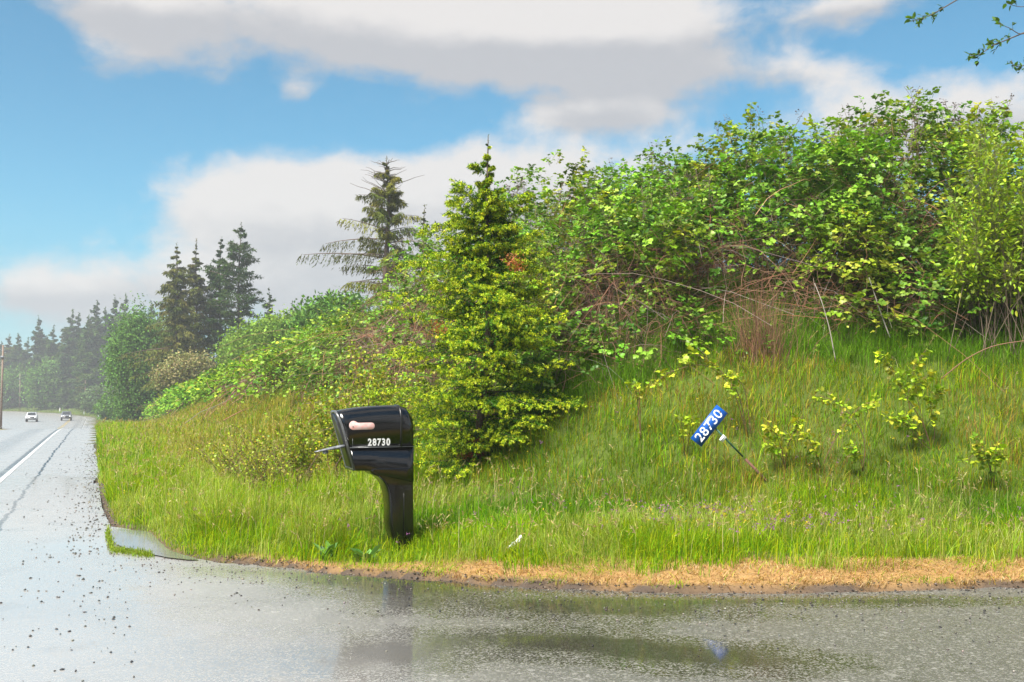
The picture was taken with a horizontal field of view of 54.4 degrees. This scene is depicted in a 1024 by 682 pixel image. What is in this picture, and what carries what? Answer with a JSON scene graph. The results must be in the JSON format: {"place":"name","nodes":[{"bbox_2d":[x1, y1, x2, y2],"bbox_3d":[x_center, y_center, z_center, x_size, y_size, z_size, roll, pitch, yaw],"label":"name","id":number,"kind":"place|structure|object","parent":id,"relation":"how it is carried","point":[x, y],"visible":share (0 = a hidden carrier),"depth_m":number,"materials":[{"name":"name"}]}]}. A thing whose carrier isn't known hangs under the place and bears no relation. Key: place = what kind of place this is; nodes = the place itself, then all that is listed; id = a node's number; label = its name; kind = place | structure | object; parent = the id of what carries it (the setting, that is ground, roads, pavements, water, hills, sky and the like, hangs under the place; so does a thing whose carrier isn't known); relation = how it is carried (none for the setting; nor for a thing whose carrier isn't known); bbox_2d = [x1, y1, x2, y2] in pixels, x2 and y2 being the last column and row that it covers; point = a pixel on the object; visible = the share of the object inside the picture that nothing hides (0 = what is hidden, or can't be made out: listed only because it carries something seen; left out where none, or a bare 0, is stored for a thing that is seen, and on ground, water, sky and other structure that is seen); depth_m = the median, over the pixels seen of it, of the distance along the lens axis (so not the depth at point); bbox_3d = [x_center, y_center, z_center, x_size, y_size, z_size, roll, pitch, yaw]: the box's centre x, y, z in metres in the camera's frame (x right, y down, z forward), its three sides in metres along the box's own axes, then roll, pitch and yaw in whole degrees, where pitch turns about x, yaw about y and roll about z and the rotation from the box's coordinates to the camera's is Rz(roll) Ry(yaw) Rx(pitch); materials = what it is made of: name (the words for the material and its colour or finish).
{"place":"outdoors","nodes":[
{"label":"outdoors","id":0,"kind":"place"},
{"bbox_2d":[0,411,99,681],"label":"road","id":1,"kind":"structure","parent":0,"point":[48,651],"depth_m":9.14,"materials":[{"name":"grey asphalt"}]},
{"bbox_2d":[25,412,37,421],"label":"car","id":2,"kind":"object","parent":1,"relation":"on","point":[31,415],"visible":1,"depth_m":161.24,"materials":[{"name":"paint"}]},
{"bbox_2d":[0,413,85,482],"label":"edge line","id":3,"kind":"object","parent":1,"relation":"on","point":[4,476],"visible":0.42,"depth_m":22.14,"materials":[{"name":"white paint"}]},
{"bbox_2d":[61,411,71,420],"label":"car","id":4,"kind":"object","parent":1,"relation":"on","point":[66,414],"visible":1,"depth_m":170.29,"materials":[{"name":"paint"}]},
{"bbox_2d":[0,0,1023,364],"label":"sky","id":5,"kind":"structure","parent":0,"point":[132,131],"materials":[{"name":"blue"}]},
{"bbox_2d":[2,264,1023,593],"bbox_3d":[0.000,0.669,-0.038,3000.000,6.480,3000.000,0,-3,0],"label":"ground","id":6,"kind":"structure","parent":0,"point":[718,586],"depth_m":10.76,"materials":[{"name":"green plant"}]},
{"bbox_2d":[0,345,3,428],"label":"utility pole","id":7,"kind":"object","parent":6,"relation":"on","point":[1,395],"visible":0.89,"depth_m":117.79,"materials":[{"name":"wood"}]},
{"bbox_2d":[0,334,15,407],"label":"forest conifer","id":8,"kind":"object","parent":6,"relation":"on","point":[8,349],"visible":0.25,"depth_m":305.18,"materials":[{"name":"green plant"}]},
{"bbox_2d":[0,360,27,408],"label":"broadleaf tree","id":9,"kind":"object","parent":6,"relation":"on","point":[12,382],"visible":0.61,"depth_m":294.72,"materials":[{"name":"green plant"}]},
{"bbox_2d":[5,333,23,407],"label":"forest conifer","id":10,"kind":"object","parent":6,"relation":"on","point":[14,356],"visible":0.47,"depth_m":302.17,"materials":[{"name":"green plant"}]},
{"bbox_2d":[7,337,33,407],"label":"forest conifer","id":11,"kind":"object","parent":6,"relation":"on","point":[25,355],"visible":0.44,"depth_m":298.89,"materials":[{"name":"green plant"}]},
{"bbox_2d":[25,317,48,406],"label":"forest conifer","id":12,"kind":"object","parent":6,"relation":"on","point":[38,348],"visible":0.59,"depth_m":290.48,"materials":[{"name":"green plant"}]},
{"bbox_2d":[18,353,60,409],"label":"broadleaf tree","id":13,"kind":"object","parent":6,"relation":"on","point":[42,375],"visible":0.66,"depth_m":273.14,"materials":[{"name":"green plant"}]},
{"bbox_2d":[28,324,59,408],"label":"forest conifer","id":14,"kind":"object","parent":6,"relation":"on","point":[51,346],"visible":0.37,"depth_m":282.31,"materials":[{"name":"green plant"}]},
{"bbox_2d":[47,309,80,408],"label":"forest conifer","id":15,"kind":"object","parent":6,"relation":"on","point":[66,354],"visible":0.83,"depth_m":268.55,"materials":[{"name":"green plant"}]},
{"bbox_2d":[53,312,83,407],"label":"forest conifer","id":16,"kind":"object","parent":6,"relation":"on","point":[79,319],"visible":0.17,"depth_m":275.07,"materials":[{"name":"green plant"}]},
{"bbox_2d":[67,314,93,409],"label":"forest conifer","id":17,"kind":"object","parent":6,"relation":"on","point":[77,359],"visible":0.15,"depth_m":258.09,"materials":[{"name":"green plant"}]},
{"bbox_2d":[71,300,108,407],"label":"forest conifer","id":18,"kind":"object","parent":6,"relation":"on","point":[91,336],"visible":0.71,"depth_m":251.52,"materials":[{"name":"green plant"}]},
{"bbox_2d":[77,383,114,413],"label":"roadside bush","id":19,"kind":"object","parent":6,"relation":"on","point":[88,399],"visible":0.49,"depth_m":219.52,"materials":[{"name":"green plant"}]},
{"bbox_2d":[86,306,109,390],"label":"forest conifer","id":20,"kind":"object","parent":6,"relation":"on","point":[103,318],"visible":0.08,"depth_m":257.94,"materials":[{"name":"green plant"}]},
{"bbox_2d":[98,295,119,382],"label":"forest conifer","id":21,"kind":"object","parent":6,"relation":"on","point":[115,303],"visible":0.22,"depth_m":239.62,"materials":[{"name":"green plant"}]},
{"bbox_2d":[91,394,129,419],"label":"roadside bush","id":22,"kind":"object","parent":6,"relation":"on","point":[98,411],"visible":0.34,"depth_m":162.10,"materials":[{"name":"green plant"}]},
{"bbox_2d":[102,293,130,390],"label":"forest conifer","id":23,"kind":"object","parent":6,"relation":"on","point":[122,307],"visible":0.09,"depth_m":235.10,"materials":[{"name":"green plant"}]},
{"bbox_2d":[92,291,170,422],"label":"broadleaf tree","id":24,"kind":"object","parent":6,"relation":"on","point":[127,338],"visible":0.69,"depth_m":110.13,"materials":[{"name":"green plant"}]},
{"bbox_2d":[122,335,177,419],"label":"broadleaf tree","id":25,"kind":"object","parent":6,"relation":"on","point":[144,394],"visible":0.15,"depth_m":109.84,"materials":[{"name":"green plant"}]},
{"bbox_2d":[148,301,157,324],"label":"forest conifer","id":26,"kind":"object","parent":6,"relation":"on","point":[153,311],"visible":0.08,"depth_m":200.60,"materials":[{"name":"green plant"}]},
{"bbox_2d":[139,393,171,420],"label":"bramble bush","id":27,"kind":"object","parent":6,"relation":"on","point":[153,407],"visible":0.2,"depth_m":88.92,"materials":[{"name":"plant"}]},
{"bbox_2d":[129,300,193,385],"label":"broadleaf tree","id":28,"kind":"object","parent":6,"relation":"on","point":[163,328],"visible":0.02,"depth_m":119.09,"materials":[{"name":"green plant"}]},
{"bbox_2d":[116,244,213,413],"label":"conifer","id":29,"kind":"object","parent":6,"relation":"on","point":[174,304],"visible":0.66,"depth_m":97.78,"materials":[{"name":"green plant"}]},
{"bbox_2d":[147,348,216,397],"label":"bank bush","id":30,"kind":"object","parent":6,"relation":"on","point":[181,368],"visible":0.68,"depth_m":90.62,"materials":[{"name":"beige plant"}]},
{"bbox_2d":[157,365,221,417],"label":"bramble bush","id":31,"kind":"object","parent":6,"relation":"on","point":[175,399],"visible":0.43,"depth_m":62.74,"materials":[{"name":"plant"}]},
{"bbox_2d":[179,239,222,355],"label":"conifer","id":32,"kind":"object","parent":6,"relation":"on","point":[199,287],"visible":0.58,"depth_m":104.17,"materials":[{"name":"green plant"}]},
{"bbox_2d":[178,286,223,363],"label":"conifer","id":33,"kind":"object","parent":6,"relation":"on","point":[209,331],"visible":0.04,"depth_m":112.07,"materials":[{"name":"green plant"}]},
{"bbox_2d":[182,354,256,412],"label":"bramble bush","id":34,"kind":"object","parent":6,"relation":"on","point":[205,389],"visible":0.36,"depth_m":50.09,"materials":[{"name":"plant"}]},
{"bbox_2d":[197,236,243,369],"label":"conifer","id":35,"kind":"object","parent":6,"relation":"on","point":[213,329],"visible":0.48,"depth_m":105.86,"materials":[{"name":"green plant"}]},
{"bbox_2d":[182,432,280,478],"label":"twiggy shrub","id":36,"kind":"object","parent":6,"relation":"on","point":[224,463],"visible":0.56,"depth_m":15.38,"materials":[{"name":"green plant"}]},
{"bbox_2d":[198,221,265,328],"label":"tall pine","id":37,"kind":"object","parent":6,"relation":"on","point":[241,290],"visible":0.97,"depth_m":102.04,"materials":[{"name":"green plant"}]},
{"bbox_2d":[208,325,255,370],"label":"bank bush","id":38,"kind":"object","parent":6,"relation":"on","point":[221,355],"visible":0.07,"depth_m":84.67,"materials":[{"name":"green plant"}]},
{"bbox_2d":[217,304,289,363],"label":"bank bush","id":39,"kind":"object","parent":6,"relation":"on","point":[238,343],"visible":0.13,"depth_m":76.89,"materials":[{"name":"green plant"}]},
{"bbox_2d":[206,421,325,492],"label":"twiggy shrub","id":40,"kind":"object","parent":6,"relation":"on","point":[253,468],"visible":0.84,"depth_m":13.27,"materials":[{"name":"green plant"}]},
{"bbox_2d":[186,325,347,423],"bbox_3d":[-10.123,1.558,41.319,7.147,3.935,14.419,2,-4,-29],"label":"bramble bush","id":41,"kind":"object","parent":6,"relation":"on","point":[236,381],"visible":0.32,"depth_m":38.82,"materials":[{"name":"plant"}]},
{"bbox_2d":[261,288,275,319],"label":"conifer","id":42,"kind":"object","parent":6,"relation":"on","point":[269,305],"visible":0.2,"depth_m":118.24,"materials":[{"name":"green plant"}]},
{"bbox_2d":[231,302,313,355],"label":"bank bush","id":43,"kind":"object","parent":6,"relation":"on","point":[269,336],"visible":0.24,"depth_m":70.55,"materials":[{"name":"green plant"}]},
{"bbox_2d":[231,401,334,485],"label":"twiggy shrub","id":44,"kind":"object","parent":6,"relation":"on","point":[307,452],"visible":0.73,"depth_m":13.88,"materials":[{"name":"green plant"}]},
{"bbox_2d":[223,283,408,420],"bbox_3d":[-4.961,0.535,32.962,10.160,4.214,12.465,2,-4,-36],"label":"bramble bush","id":45,"kind":"object","parent":6,"relation":"on","point":[287,359],"visible":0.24,"depth_m":32.26,"materials":[{"name":"green plant"}]},
{"bbox_2d":[297,431,334,486],"bbox_3d":[-2.445,1.524,11.997,0.719,0.980,0.082,-1,-3,16],"label":"bare cane","id":46,"kind":"object","parent":6,"relation":"on","point":[316,457],"visible":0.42,"depth_m":11.95,"materials":[{"name":"plant"}]},
{"bbox_2d":[312,540,340,558],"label":"dock weed","id":47,"kind":"object","parent":6,"relation":"on","point":[329,546],"visible":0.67,"depth_m":8.24,"materials":[{"name":"green plant"}]},
{"bbox_2d":[279,283,378,339],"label":"bank bush","id":48,"kind":"object","parent":6,"relation":"on","point":[321,304],"visible":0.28,"depth_m":59.04,"materials":[{"name":"green plant"}]},
{"bbox_2d":[295,368,416,479],"bbox_3d":[-2.172,1.235,13.595,1.193,1.710,1.630,-2,-4,29],"label":"twiggy shrub","id":49,"kind":"object","parent":6,"relation":"on","point":[332,443],"visible":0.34,"depth_m":13.46,"materials":[{"name":"green plant"}]},
{"bbox_2d":[314,404,413,548],"bbox_3d":[-1.322,1.238,8.874,0.889,1.340,0.323,1,-4,-23],"label":"mailbox","id":50,"kind":"object","parent":6,"relation":"on","point":[377,442],"visible":0.98,"depth_m":8.85,"materials":[{"name":"black plastic"}]},
{"bbox_2d":[314,413,351,467],"bbox_3d":[-1.585,0.876,8.791,0.324,0.475,0.274,1,-4,-23],"label":"door","id":51,"kind":"structure","parent":50,"relation":"in","point":[338,429],"depth_m":8.78,"materials":[{"name":"black plastic"}]},
{"bbox_2d":[350,544,380,561],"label":"dock weed","id":52,"kind":"object","parent":6,"relation":"on","point":[372,553],"visible":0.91,"depth_m":8.19,"materials":[{"name":"green plant"}]},
{"bbox_2d":[296,155,441,313],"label":"old conifer","id":53,"kind":"object","parent":6,"relation":"on","point":[394,202],"visible":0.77,"depth_m":50.12,"materials":[{"name":"green plant"}]},
{"bbox_2d":[341,341,441,414],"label":"twiggy shrub","id":54,"kind":"object","parent":6,"relation":"on","point":[378,379],"visible":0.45,"depth_m":15.41,"materials":[{"name":"green plant"}]},
{"bbox_2d":[415,204,433,289],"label":"conifer","id":55,"kind":"object","parent":6,"relation":"on","point":[424,212],"visible":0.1,"depth_m":62.47,"materials":[{"name":"green plant"}]},
{"bbox_2d":[276,221,632,433],"bbox_3d":[-0.629,-0.209,25.333,11.185,5.408,10.242,1,-4,-22],"label":"bramble bush","id":56,"kind":"object","parent":6,"relation":"on","point":[339,354],"visible":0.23,"depth_m":24.11,"materials":[{"name":"green plant"}]},
{"bbox_2d":[363,134,588,479],"bbox_3d":[-0.426,-0.449,11.948,2.702,4.183,2.656,0,-3,0],"label":"young spruce","id":57,"kind":"object","parent":6,"relation":"on","point":[489,209],"visible":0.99,"depth_m":11.78,"materials":[{"name":"green plant"}]},
{"bbox_2d":[303,163,727,429],"bbox_3d":[1.594,-0.712,20.437,10.927,5.601,8.192,1,-4,-24],"label":"bramble bush","id":58,"kind":"object","parent":6,"relation":"on","point":[416,338],"visible":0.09,"depth_m":18.89,"materials":[{"name":"green plant"}]},
{"bbox_2d":[98,344,1023,545],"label":"grass heads","id":59,"kind":"object","parent":6,"relation":"on","point":[645,516],"depth_m":9.67,"materials":[{"name":"green plant"}]},
{"bbox_2d":[123,368,1022,542],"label":"wildflowers","id":60,"kind":"object","parent":6,"relation":"on","point":[726,506],"visible":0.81,"depth_m":8.85,"materials":[{"name":"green plant"}]},
{"bbox_2d":[395,136,787,436],"bbox_3d":[1.635,-1.130,16.687,7.893,5.583,6.097,2,-4,-25],"label":"bramble bush","id":61,"kind":"object","parent":6,"relation":"on","point":[573,204],"visible":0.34,"depth_m":16.06,"materials":[{"name":"green plant"}]},
{"bbox_2d":[624,378,644,438],"bbox_3d":[1.374,0.767,11.116,0.212,0.710,0.368,-2,-4,25],"label":"berry sapling","id":62,"kind":"object","parent":6,"relation":"on","point":[637,388],"visible":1,"depth_m":11.12,"materials":[{"name":"plant"}]},
{"bbox_2d":[484,121,876,425],"bbox_3d":[2.101,-1.056,14.955,5.074,5.194,6.310,0,-3,0],"label":"bramble bush","id":63,"kind":"object","parent":6,"relation":"on","point":[676,219],"visible":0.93,"depth_m":13.68,"materials":[{"name":"green plant"}]},
{"bbox_2d":[674,413,699,454],"bbox_3d":[1.912,1.016,10.723,0.273,0.486,0.306,-2,-4,37],"label":"berry sapling","id":64,"kind":"object","parent":6,"relation":"on","point":[687,420],"visible":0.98,"depth_m":10.72,"materials":[{"name":"plant"}]},
{"bbox_2d":[646,345,751,437],"bbox_3d":[2.069,0.562,10.875,1.228,1.043,0.320,0,-3,-6],"label":"berry sapling","id":65,"kind":"object","parent":6,"relation":"on","point":[734,379],"visible":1,"depth_m":10.93,"materials":[{"name":"plant"}]},
{"bbox_2d":[691,405,768,481],"bbox_3d":[2.345,1.157,10.363,0.977,0.986,0.047,0,-3,1],"label":"address sign","id":66,"kind":"object","parent":6,"relation":"on","point":[709,425],"visible":1,"depth_m":10.36,"materials":[{"name":"blue metal"}]},
{"bbox_2d":[700,267,813,379],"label":"dead stem clump","id":67,"kind":"object","parent":6,"relation":"on","point":[759,339],"visible":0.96,"depth_m":12.33,"materials":[{"name":"plant"}]},
{"bbox_2d":[761,413,805,466],"bbox_3d":[2.823,1.052,10.416,0.476,0.602,0.291,0,-3,0],"label":"berry sapling","id":68,"kind":"object","parent":6,"relation":"on","point":[769,433],"visible":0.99,"depth_m":10.37,"materials":[{"name":"plant"}]},
{"bbox_2d":[814,283,835,361],"bbox_3d":[3.852,-0.232,12.256,0.245,0.981,0.069,-1,-4,24],"label":"bare cane","id":69,"kind":"object","parent":6,"relation":"on","point":[827,322],"visible":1,"depth_m":12.23,"materials":[{"name":"plant"}]},
{"bbox_2d":[649,95,1004,391],"bbox_3d":[4.780,-1.438,15.436,4.819,4.515,7.915,-1,-3,13],"label":"bramble bush","id":70,"kind":"object","parent":6,"relation":"on","point":[828,207],"visible":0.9,"depth_m":13.48,"materials":[{"name":"green plant"}]},
{"bbox_2d":[798,386,881,470],"bbox_3d":[3.370,0.920,10.306,0.866,0.911,0.327,0,-3,0],"label":"berry sapling","id":71,"kind":"object","parent":6,"relation":"on","point":[854,450],"visible":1,"depth_m":10.29,"materials":[{"name":"plant"}]},
{"bbox_2d":[725,85,1023,369],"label":"bramble bush","id":72,"kind":"object","parent":6,"relation":"on","point":[936,133],"visible":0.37,"depth_m":14.31,"materials":[{"name":"green plant"}]},
{"bbox_2d":[869,278,890,337],"bbox_3d":[4.595,-0.418,12.445,0.260,0.761,0.016,0,-3,0],"label":"bare cane","id":73,"kind":"object","parent":6,"relation":"on","point":[880,312],"visible":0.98,"depth_m":12.43,"materials":[{"name":"grey plant"}]},
{"bbox_2d":[874,348,949,448],"bbox_3d":[4.278,0.627,10.705,0.821,1.088,0.376,0,-3,0],"label":"berry sapling","id":74,"kind":"object","parent":6,"relation":"on","point":[911,398],"visible":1,"depth_m":10.70,"materials":[{"name":"plant"}]},
{"bbox_2d":[868,96,1023,270],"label":"bramble bush","id":75,"kind":"object","parent":6,"relation":"on","point":[1005,108],"visible":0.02,"depth_m":16.22,"materials":[{"name":"green plant"}]},
{"bbox_2d":[904,0,1023,72],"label":"overhanging tree","id":76,"kind":"object","parent":6,"relation":"on","point":[989,43],"visible":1,"depth_m":7.75,"materials":[{"name":"green plant"}]},
{"bbox_2d":[926,107,1023,361],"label":"leafy shrub","id":77,"kind":"object","parent":6,"relation":"on","point":[982,260],"visible":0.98,"depth_m":12.48,"materials":[{"name":"green plant"}]},
{"bbox_2d":[941,341,1020,378],"bbox_3d":[5.492,0.193,10.985,1.409,0.445,0.055,-1,-3,17],"label":"bare cane","id":78,"kind":"object","parent":6,"relation":"on","point":[974,354],"visible":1,"depth_m":11.08,"materials":[{"name":"brown plant"}]},
{"bbox_2d":[957,432,1008,484],"bbox_3d":[4.740,1.219,10.083,0.521,0.604,0.338,0,-3,0],"label":"berry sapling","id":79,"kind":"object","parent":6,"relation":"on","point":[999,459],"visible":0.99,"depth_m":10.06,"materials":[{"name":"plant"}]},
{"bbox_2d":[89,483,1023,681],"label":"driveway","id":80,"kind":"structure","parent":0,"point":[299,635],"depth_m":5.85,"materials":[{"name":"grey asphalt"}]},
{"bbox_2d":[105,524,154,559],"bbox_3d":[-3.799,1.896,9.530,0.362,0.044,2.593,2,-4,-32],"label":"moss strip","id":81,"kind":"object","parent":80,"relation":"on","point":[130,551],"visible":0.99,"depth_m":8.87,"materials":[{"name":"green plant"}]},
{"bbox_2d":[110,529,197,559],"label":"puddle","id":82,"kind":"object","parent":80,"relation":"on","point":[146,540],"visible":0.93,"depth_m":9.37,"materials":[{"name":"liquid"}]},
{"bbox_2d":[0,441,1023,680],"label":"loose gravel","id":83,"kind":"structure","parent":80,"relation":"on","point":[605,590],"depth_m":7.15,"materials":[{"name":"grey gravel"}]}
]}

